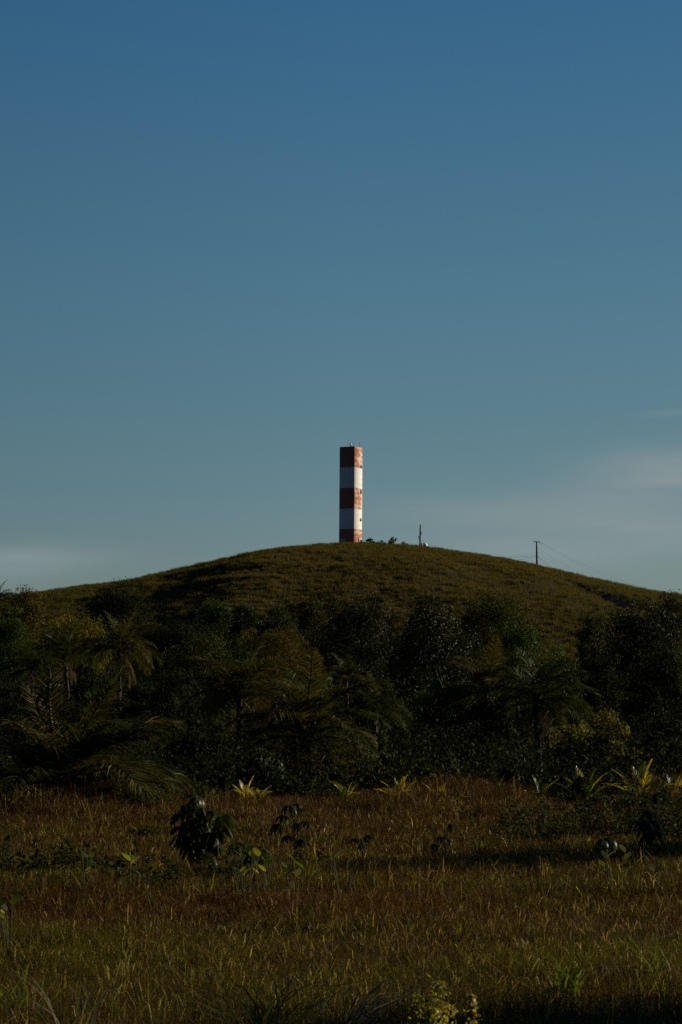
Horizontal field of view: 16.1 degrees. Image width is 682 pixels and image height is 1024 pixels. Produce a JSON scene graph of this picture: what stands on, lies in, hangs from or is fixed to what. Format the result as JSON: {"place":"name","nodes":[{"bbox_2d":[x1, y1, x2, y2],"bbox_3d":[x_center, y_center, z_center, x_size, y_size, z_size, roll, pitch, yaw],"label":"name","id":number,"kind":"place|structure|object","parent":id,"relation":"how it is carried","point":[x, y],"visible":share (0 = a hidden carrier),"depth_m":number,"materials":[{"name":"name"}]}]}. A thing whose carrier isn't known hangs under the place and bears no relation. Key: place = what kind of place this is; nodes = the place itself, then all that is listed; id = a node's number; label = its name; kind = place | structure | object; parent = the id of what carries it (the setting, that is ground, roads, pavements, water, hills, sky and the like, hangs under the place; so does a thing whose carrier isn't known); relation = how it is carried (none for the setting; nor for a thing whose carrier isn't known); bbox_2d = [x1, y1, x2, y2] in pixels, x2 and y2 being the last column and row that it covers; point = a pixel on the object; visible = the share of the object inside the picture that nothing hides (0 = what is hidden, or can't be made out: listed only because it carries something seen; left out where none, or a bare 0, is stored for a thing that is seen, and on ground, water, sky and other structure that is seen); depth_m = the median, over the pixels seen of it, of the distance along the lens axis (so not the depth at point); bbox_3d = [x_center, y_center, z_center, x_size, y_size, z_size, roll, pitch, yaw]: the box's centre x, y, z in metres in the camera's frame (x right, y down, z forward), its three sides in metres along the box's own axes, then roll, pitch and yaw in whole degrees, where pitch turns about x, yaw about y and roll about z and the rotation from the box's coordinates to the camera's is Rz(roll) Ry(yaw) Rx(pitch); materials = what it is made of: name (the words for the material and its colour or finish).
{"place":"outdoors","nodes":[
{"label":"outdoors","id":0,"kind":"place"},
{"bbox_2d":[0,541,681,1023],"bbox_3d":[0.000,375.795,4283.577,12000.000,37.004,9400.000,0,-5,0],"label":"ground","id":1,"kind":"structure","parent":0,"point":[612,598],"depth_m":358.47,"materials":[{"name":"green plant"}]},
{"bbox_2d":[0,756,14,785],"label":"shrub","id":2,"kind":"object","parent":1,"relation":"on","point":[6,758],"visible":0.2,"depth_m":73.56,"materials":[{"name":"green plant"}]},
{"bbox_2d":[0,580,22,613],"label":"palm tree","id":3,"kind":"object","parent":1,"relation":"on","point":[6,595],"visible":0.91,"depth_m":285.37,"materials":[{"name":"green plant"}]},
{"bbox_2d":[0,892,26,955],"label":"broadleaf plant","id":4,"kind":"object","parent":1,"relation":"on","point":[15,898],"visible":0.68,"depth_m":24.23,"materials":[{"name":"green plant"}]},
{"bbox_2d":[0,681,39,744],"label":"broadleaf tree","id":5,"kind":"object","parent":1,"relation":"on","point":[12,704],"visible":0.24,"depth_m":119.16,"materials":[{"name":"green plant"}]},
{"bbox_2d":[0,603,41,716],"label":"broadleaf tree","id":6,"kind":"object","parent":1,"relation":"on","point":[10,635],"visible":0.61,"depth_m":204.07,"materials":[{"name":"green plant"}]},
{"bbox_2d":[0,584,47,681],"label":"broadleaf tree","id":7,"kind":"object","parent":1,"relation":"on","point":[29,614],"visible":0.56,"depth_m":299.46,"materials":[{"name":"green plant"}]},
{"bbox_2d":[0,646,67,695],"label":"palm tree","id":8,"kind":"object","parent":1,"relation":"on","point":[37,661],"visible":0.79,"depth_m":145.40,"materials":[{"name":"green plant"}]},
{"bbox_2d":[25,679,79,743],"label":"broadleaf tree","id":9,"kind":"object","parent":1,"relation":"on","point":[56,692],"visible":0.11,"depth_m":117.31,"materials":[{"name":"green plant"}]},
{"bbox_2d":[0,959,112,1023],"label":"blade clump","id":10,"kind":"object","parent":1,"relation":"on","point":[23,995],"visible":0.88,"depth_m":18.98,"materials":[{"name":"green plant"}]},
{"bbox_2d":[27,615,99,714],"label":"palm tree","id":11,"kind":"object","parent":1,"relation":"on","point":[66,651],"visible":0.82,"depth_m":149.66,"materials":[{"name":"green plant"}]},
{"bbox_2d":[31,608,116,685],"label":"broadleaf tree","id":12,"kind":"object","parent":1,"relation":"on","point":[83,631],"visible":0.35,"depth_m":189.49,"materials":[{"name":"green plant"}]},
{"bbox_2d":[1,971,149,1023],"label":"blade clump","id":13,"kind":"object","parent":1,"relation":"on","point":[102,995],"visible":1,"depth_m":16.74,"materials":[{"name":"green plant"}]},
{"bbox_2d":[45,653,121,717],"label":"broadleaf tree","id":14,"kind":"object","parent":1,"relation":"on","point":[86,684],"visible":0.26,"depth_m":158.82,"materials":[{"name":"green plant"}]},
{"bbox_2d":[75,850,105,887],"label":"broadleaf plant","id":15,"kind":"object","parent":1,"relation":"on","point":[92,863],"visible":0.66,"depth_m":31.68,"materials":[{"name":"green plant"}]},
{"bbox_2d":[0,664,198,807],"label":"palm tree","id":16,"kind":"object","parent":1,"relation":"on","point":[75,749],"visible":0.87,"depth_m":65.05,"materials":[{"name":"green plant"}]},
{"bbox_2d":[69,602,162,703],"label":"palm tree","id":17,"kind":"object","parent":1,"relation":"on","point":[115,641],"visible":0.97,"depth_m":141.62,"materials":[{"name":"green plant"}]},
{"bbox_2d":[76,576,161,655],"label":"broadleaf tree","id":18,"kind":"object","parent":1,"relation":"on","point":[120,603],"visible":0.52,"depth_m":288.87,"materials":[{"name":"green plant"}]},
{"bbox_2d":[121,852,140,887],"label":"broadleaf plant","id":19,"kind":"object","parent":1,"relation":"on","point":[133,869],"visible":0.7,"depth_m":31.63,"materials":[{"name":"green plant"}]},
{"bbox_2d":[105,686,164,757],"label":"broadleaf tree","id":20,"kind":"object","parent":1,"relation":"on","point":[138,708],"visible":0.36,"depth_m":104.32,"materials":[{"name":"green plant"}]},
{"bbox_2d":[120,824,164,840],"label":"shrub","id":21,"kind":"object","parent":1,"relation":"on","point":[143,831],"visible":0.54,"depth_m":45.58,"materials":[{"name":"green plant"}]},
{"bbox_2d":[122,618,225,686],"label":"broadleaf tree","id":22,"kind":"object","parent":1,"relation":"on","point":[162,637],"visible":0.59,"depth_m":238.48,"materials":[{"name":"green plant"}]},
{"bbox_2d":[141,664,220,749],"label":"broadleaf tree","id":23,"kind":"object","parent":1,"relation":"on","point":[163,695],"visible":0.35,"depth_m":124.21,"materials":[{"name":"green plant"}]},
{"bbox_2d":[159,628,232,716],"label":"broadleaf tree","id":24,"kind":"object","parent":1,"relation":"on","point":[179,659],"visible":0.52,"depth_m":164.39,"materials":[{"name":"green plant"}]},
{"bbox_2d":[167,794,237,870],"bbox_3d":[-2.099,5.003,36.722,1.075,1.435,0.854,0,-5,0],"label":"sapling","id":25,"kind":"object","parent":1,"relation":"on","point":[212,838],"visible":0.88,"depth_m":36.57,"materials":[{"name":"green plant"}]},
{"bbox_2d":[189,596,238,649],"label":"shrub","id":26,"kind":"object","parent":1,"relation":"on","point":[216,614],"visible":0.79,"depth_m":317.14,"materials":[{"name":"green plant"}]},
{"bbox_2d":[200,636,263,707],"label":"broadleaf tree","id":27,"kind":"object","parent":1,"relation":"on","point":[238,655],"visible":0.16,"depth_m":149.31,"materials":[{"name":"green plant"}]},
{"bbox_2d":[167,632,299,764],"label":"palm tree","id":28,"kind":"object","parent":1,"relation":"on","point":[231,681],"visible":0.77,"depth_m":104.22,"materials":[{"name":"green plant"}]},
{"bbox_2d":[225,848,260,902],"bbox_3d":[-1.259,4.719,31.246,0.424,0.773,0.438,2,-5,-18],"label":"broadleaf plant","id":29,"kind":"object","parent":1,"relation":"on","point":[237,861],"visible":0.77,"depth_m":31.22,"materials":[{"name":"green plant"}]},
{"bbox_2d":[224,599,265,651],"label":"shrub","id":30,"kind":"object","parent":1,"relation":"on","point":[243,612],"visible":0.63,"depth_m":315.32,"materials":[{"name":"green plant"}]},
{"bbox_2d":[221,839,270,878],"bbox_3d":[-1.381,5.267,35.160,0.639,1.033,0.577,3,-6,-32],"label":"shrub","id":31,"kind":"object","parent":1,"relation":"on","point":[236,846],"visible":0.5,"depth_m":35.17,"materials":[{"name":"green plant"}]},
{"bbox_2d":[234,779,264,797],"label":"young palm","id":32,"kind":"object","parent":1,"relation":"on","point":[243,790],"visible":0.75,"depth_m":69.42,"materials":[{"name":"green plant"}]},
{"bbox_2d":[243,786,276,800],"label":"young palm","id":33,"kind":"object","parent":1,"relation":"on","point":[257,793],"visible":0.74,"depth_m":68.48,"materials":[{"name":"green plant"}]},
{"bbox_2d":[248,849,279,893],"bbox_3d":[-1.004,4.771,31.657,0.408,0.751,0.406,0,-5,0],"label":"broadleaf plant","id":34,"kind":"object","parent":1,"relation":"on","point":[267,863],"visible":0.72,"depth_m":31.67,"materials":[{"name":"green plant"}]},
{"bbox_2d":[234,749,293,792],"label":"shrub","id":35,"kind":"object","parent":1,"relation":"on","point":[261,756],"visible":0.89,"depth_m":74.45,"materials":[{"name":"green plant"}]},
{"bbox_2d":[159,973,386,1023],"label":"blade clump","id":36,"kind":"object","parent":1,"relation":"on","point":[271,1016],"visible":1,"depth_m":16.48,"materials":[{"name":"green plant"}]},
{"bbox_2d":[224,624,329,724],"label":"broadleaf tree","id":37,"kind":"object","parent":1,"relation":"on","point":[271,651],"visible":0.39,"depth_m":169.08,"materials":[{"name":"green plant"}]},
{"bbox_2d":[252,599,304,658],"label":"shrub","id":38,"kind":"object","parent":1,"relation":"on","point":[276,621],"visible":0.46,"depth_m":311.24,"materials":[{"name":"green plant"}]},
{"bbox_2d":[269,803,314,857],"bbox_3d":[-0.787,5.275,38.664,0.743,1.235,0.453,0,-5,0],"label":"sapling","id":39,"kind":"object","parent":1,"relation":"on","point":[284,820],"visible":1,"depth_m":38.67,"materials":[{"name":"green plant"}]},
{"bbox_2d":[279,852,321,897],"bbox_3d":[-0.524,4.748,31.128,0.561,0.712,0.383,0,-5,0],"label":"broadleaf plant","id":40,"kind":"object","parent":1,"relation":"on","point":[287,870],"visible":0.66,"depth_m":31.20,"materials":[{"name":"green plant"}]},
{"bbox_2d":[280,775,321,794],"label":"young palm","id":41,"kind":"object","parent":1,"relation":"on","point":[308,788],"visible":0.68,"depth_m":73.44,"materials":[{"name":"green plant"}]},
{"bbox_2d":[278,667,333,734],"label":"broadleaf tree","id":42,"kind":"object","parent":1,"relation":"on","point":[329,681],"visible":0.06,"depth_m":127.45,"materials":[{"name":"green plant"}]},
{"bbox_2d":[222,646,392,787],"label":"palm tree","id":43,"kind":"object","parent":1,"relation":"on","point":[295,710],"visible":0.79,"depth_m":81.16,"materials":[{"name":"green plant"}]},
{"bbox_2d":[290,590,333,653],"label":"shrub","id":44,"kind":"object","parent":1,"relation":"on","point":[310,616],"visible":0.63,"depth_m":319.35,"materials":[{"name":"green plant"}]},
{"bbox_2d":[323,766,346,790],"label":"shrub","id":45,"kind":"object","parent":1,"relation":"on","point":[335,777],"visible":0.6,"depth_m":74.51,"materials":[{"name":"green plant"}]},
{"bbox_2d":[0,766,681,1023],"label":"dry grass","id":46,"kind":"structure","parent":1,"relation":"on","point":[127,903],"depth_m":29.73,"materials":[{"name":"brown plant"}]},
{"bbox_2d":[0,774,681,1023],"bbox_3d":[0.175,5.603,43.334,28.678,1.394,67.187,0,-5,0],"label":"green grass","id":47,"kind":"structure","parent":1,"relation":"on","point":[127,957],"depth_m":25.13,"materials":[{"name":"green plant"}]},
{"bbox_2d":[0,593,681,814],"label":"undergrowth","id":48,"kind":"object","parent":1,"relation":"on","point":[409,754],"visible":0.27,"depth_m":82.07,"materials":[{"name":"green plant"}]},
{"bbox_2d":[0,779,681,893],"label":"weeds","id":49,"kind":"object","parent":1,"relation":"on","point":[65,856],"visible":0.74,"depth_m":45.83,"materials":[{"name":"green plant"}]},
{"bbox_2d":[323,848,358,894],"bbox_3d":[0.004,4.771,31.650,0.502,0.762,0.257,-1,-5,11],"label":"broadleaf plant","id":50,"kind":"object","parent":1,"relation":"on","point":[349,850],"visible":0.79,"depth_m":31.64,"materials":[{"name":"green plant"}]},
{"bbox_2d":[325,780,361,801],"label":"young palm","id":51,"kind":"object","parent":1,"relation":"on","point":[340,787],"visible":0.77,"depth_m":69.54,"materials":[{"name":"green plant"}]},
{"bbox_2d":[324,653,368,707],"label":"palm tree","id":52,"kind":"object","parent":1,"relation":"on","point":[345,673],"visible":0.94,"depth_m":131.55,"materials":[{"name":"green plant"}]},
{"bbox_2d":[339,443,362,542],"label":"lighthouse","id":53,"kind":"object","parent":1,"relation":"on","point":[350,503],"visible":0.97,"depth_m":452.03,"materials":[{"name":"red paint"}]},
{"bbox_2d":[297,582,412,709],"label":"broadleaf tree","id":54,"kind":"object","parent":1,"relation":"on","point":[367,634],"visible":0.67,"depth_m":213.76,"materials":[{"name":"green plant"}]},
{"bbox_2d":[349,835,374,869],"bbox_3d":[0.343,5.306,36.658,0.329,0.818,0.489,-2,-6,25],"label":"sapling","id":55,"kind":"object","parent":1,"relation":"on","point":[360,841],"visible":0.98,"depth_m":36.67,"materials":[{"name":"green plant"}]},
{"bbox_2d":[329,677,409,753],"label":"broadleaf tree","id":56,"kind":"object","parent":1,"relation":"on","point":[362,719],"visible":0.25,"depth_m":117.16,"materials":[{"name":"green plant"}]},
{"bbox_2d":[343,671,412,767],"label":"palm tree","id":57,"kind":"object","parent":1,"relation":"on","point":[375,699],"visible":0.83,"depth_m":103.50,"materials":[{"name":"green plant"}]},
{"bbox_2d":[362,733,403,788],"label":"broadleaf tree","id":58,"kind":"object","parent":1,"relation":"on","point":[381,744],"visible":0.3,"depth_m":77.47,"materials":[{"name":"green plant"}]},
{"bbox_2d":[373,774,414,795],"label":"young palm","id":59,"kind":"object","parent":1,"relation":"on","point":[402,780],"visible":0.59,"depth_m":68.47,"materials":[{"name":"green plant"}]},
{"bbox_2d":[343,969,466,1023],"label":"blade clump","id":60,"kind":"object","parent":1,"relation":"on","point":[358,1014],"visible":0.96,"depth_m":16.71,"materials":[{"name":"green plant"}]},
{"bbox_2d":[411,765,434,785],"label":"shrub","id":61,"kind":"object","parent":1,"relation":"on","point":[421,773],"visible":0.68,"depth_m":73.56,"materials":[{"name":"green plant"}]},
{"bbox_2d":[402,977,457,1023],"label":"shrub","id":62,"kind":"object","parent":1,"relation":"on","point":[436,992],"visible":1,"depth_m":14.37,"materials":[{"name":"green plant"}]},
{"bbox_2d":[379,594,498,711],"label":"broadleaf tree","id":63,"kind":"object","parent":1,"relation":"on","point":[423,637],"visible":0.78,"depth_m":198.54,"materials":[{"name":"green plant"}]},
{"bbox_2d":[429,824,456,863],"bbox_3d":[1.598,5.323,37.621,0.328,0.926,0.498,-4,-7,39],"label":"sapling","id":64,"kind":"object","parent":1,"relation":"on","point":[444,840],"visible":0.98,"depth_m":37.64,"materials":[{"name":"green plant"}]},
{"bbox_2d":[435,756,465,785],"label":"shrub","id":65,"kind":"object","parent":1,"relation":"on","point":[445,763],"visible":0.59,"depth_m":74.54,"materials":[{"name":"green plant"}]},
{"bbox_2d":[463,994,481,1023],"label":"shrub","id":66,"kind":"object","parent":1,"relation":"on","point":[473,1001],"visible":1,"depth_m":14.19,"materials":[{"name":"green plant"}]},
{"bbox_2d":[430,634,535,747],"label":"palm tree","id":67,"kind":"object","parent":1,"relation":"on","point":[483,675],"visible":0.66,"depth_m":111.34,"materials":[{"name":"green plant"}]},
{"bbox_2d":[475,771,497,788],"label":"shrub","id":68,"kind":"object","parent":1,"relation":"on","point":[488,776],"visible":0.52,"depth_m":72.49,"materials":[{"name":"green plant"}]},
{"bbox_2d":[453,699,534,782],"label":"broadleaf tree","id":69,"kind":"object","parent":1,"relation":"on","point":[480,712],"visible":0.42,"depth_m":94.43,"materials":[{"name":"green plant"}]},
{"bbox_2d":[446,581,544,664],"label":"broadleaf tree","id":70,"kind":"object","parent":1,"relation":"on","point":[495,615],"visible":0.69,"depth_m":283.76,"materials":[{"name":"green plant"}]},
{"bbox_2d":[480,776,513,792],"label":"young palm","id":71,"kind":"object","parent":1,"relation":"on","point":[499,781],"visible":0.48,"depth_m":71.48,"materials":[{"name":"green plant"}]},
{"bbox_2d":[497,763,520,786],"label":"shrub","id":72,"kind":"object","parent":1,"relation":"on","point":[510,774],"visible":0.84,"depth_m":73.52,"materials":[{"name":"green plant"}]},
{"bbox_2d":[475,615,548,719],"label":"broadleaf tree","id":73,"kind":"object","parent":1,"relation":"on","point":[519,638],"visible":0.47,"depth_m":189.45,"materials":[{"name":"green plant"}]},
{"bbox_2d":[473,647,600,771],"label":"palm tree","id":74,"kind":"object","parent":1,"relation":"on","point":[544,684],"visible":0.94,"depth_m":95.37,"materials":[{"name":"green plant"}]},
{"bbox_2d":[521,774,560,798],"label":"young palm","id":75,"kind":"object","parent":1,"relation":"on","point":[544,788],"visible":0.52,"depth_m":69.41,"materials":[{"name":"green plant"}]},
{"bbox_2d":[511,666,597,758],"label":"broadleaf tree","id":76,"kind":"object","parent":1,"relation":"on","point":[565,718],"visible":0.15,"depth_m":127.24,"materials":[{"name":"green plant"}]},
{"bbox_2d":[540,824,576,842],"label":"shrub","id":77,"kind":"object","parent":1,"relation":"on","point":[560,832],"visible":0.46,"depth_m":45.59,"materials":[{"name":"green plant"}]},
{"bbox_2d":[550,772,572,799],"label":"shrub","id":78,"kind":"object","parent":1,"relation":"on","point":[563,778],"visible":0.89,"depth_m":72.53,"materials":[{"name":"green plant"}]},
{"bbox_2d":[539,641,587,694],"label":"shrub","id":79,"kind":"object","parent":1,"relation":"on","point":[556,660],"visible":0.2,"depth_m":249.35,"materials":[{"name":"green plant"}]},
{"bbox_2d":[502,945,651,1003],"bbox_3d":[2.000,3.866,20.074,1.464,0.535,1.365,-2,-6,25],"label":"blade clump","id":80,"kind":"object","parent":1,"relation":"on","point":[573,979],"visible":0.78,"depth_m":20.09,"materials":[{"name":"green plant"}]},
{"bbox_2d":[553,766,615,800],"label":"young palm","id":81,"kind":"object","parent":1,"relation":"on","point":[583,787],"visible":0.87,"depth_m":69.36,"materials":[{"name":"green plant"}]},
{"bbox_2d":[569,775,599,803],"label":"shrub","id":82,"kind":"object","parent":1,"relation":"on","point":[577,786],"visible":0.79,"depth_m":69.46,"materials":[{"name":"green plant"}]},
{"bbox_2d":[574,604,611,666],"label":"broadleaf tree","id":83,"kind":"object","parent":1,"relation":"on","point":[592,627],"visible":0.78,"depth_m":317.16,"materials":[{"name":"green plant"}]},
{"bbox_2d":[546,708,648,788],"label":"broadleaf tree","id":84,"kind":"object","parent":1,"relation":"on","point":[572,742],"visible":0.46,"depth_m":84.33,"materials":[{"name":"green plant"}]},
{"bbox_2d":[565,650,638,736],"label":"broadleaf tree","id":85,"kind":"object","parent":1,"relation":"on","point":[598,678],"visible":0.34,"depth_m":149.15,"materials":[{"name":"green plant"}]},
{"bbox_2d":[593,837,618,863],"bbox_3d":[4.032,5.308,36.724,0.438,0.737,0.556,0,-5,0],"label":"sapling","id":86,"kind":"object","parent":1,"relation":"on","point":[607,842],"visible":0.87,"depth_m":36.69,"materials":[{"name":"green plant"}]},
{"bbox_2d":[598,844,630,890],"bbox_3d":[3.699,4.883,32.797,0.465,0.741,0.361,0,-5,0],"label":"broadleaf plant","id":87,"kind":"object","parent":1,"relation":"on","point":[605,855],"visible":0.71,"depth_m":32.78,"materials":[{"name":"green plant"}]},
{"bbox_2d":[602,767,628,797],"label":"shrub","id":88,"kind":"object","parent":1,"relation":"on","point":[619,780],"visible":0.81,"depth_m":72.54,"materials":[{"name":"green plant"}]},
{"bbox_2d":[610,784,647,816],"bbox_3d":[6.760,7.035,56.517,1.110,1.361,0.895,-2,-6,24],"label":"shrub","id":89,"kind":"object","parent":1,"relation":"on","point":[628,793],"visible":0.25,"depth_m":56.52,"materials":[{"name":"green plant"}]},
{"bbox_2d":[587,594,681,699],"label":"broadleaf tree","id":90,"kind":"object","parent":1,"relation":"on","point":[651,634],"visible":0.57,"depth_m":243.88,"materials":[{"name":"green plant"}]},
{"bbox_2d":[602,759,675,799],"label":"young palm","id":91,"kind":"object","parent":1,"relation":"on","point":[642,782],"visible":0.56,"depth_m":67.63,"materials":[{"name":"green plant"}]},
{"bbox_2d":[613,934,681,988],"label":"blade clump","id":92,"kind":"object","parent":1,"relation":"on","point":[661,962],"visible":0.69,"depth_m":21.22,"materials":[{"name":"green plant"}]},
{"bbox_2d":[614,640,681,743],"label":"broadleaf tree","id":93,"kind":"object","parent":1,"relation":"on","point":[671,673],"visible":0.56,"depth_m":139.18,"materials":[{"name":"green plant"}]},
{"bbox_2d":[630,810,665,857],"bbox_3d":[5.157,5.520,40.533,0.567,1.021,0.927,-1,-5,15],"label":"sapling","id":94,"kind":"object","parent":1,"relation":"on","point":[648,827],"visible":0.99,"depth_m":40.59,"materials":[{"name":"green plant"}]},
{"bbox_2d":[624,714,681,784],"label":"broadleaf tree","id":95,"kind":"object","parent":1,"relation":"on","point":[651,739],"visible":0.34,"depth_m":87.34,"materials":[{"name":"green plant"}]},
{"bbox_2d":[642,589,681,700],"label":"broadleaf tree","id":96,"kind":"object","parent":1,"relation":"on","point":[677,608],"visible":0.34,"depth_m":261.46,"materials":[{"name":"green plant"}]},
{"bbox_2d":[650,789,681,810],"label":"shrub","id":97,"kind":"object","parent":1,"relation":"on","point":[658,793],"visible":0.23,"depth_m":56.50,"materials":[{"name":"green plant"}]},
{"bbox_2d":[652,774,681,792],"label":"young palm","id":98,"kind":"object","parent":1,"relation":"on","point":[674,780],"visible":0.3,"depth_m":68.51,"materials":[{"name":"green plant"}]},
{"bbox_2d":[0,0,681,594],"label":"sky","id":99,"kind":"structure","parent":0,"point":[244,244],"materials":[{"name":"blue"}]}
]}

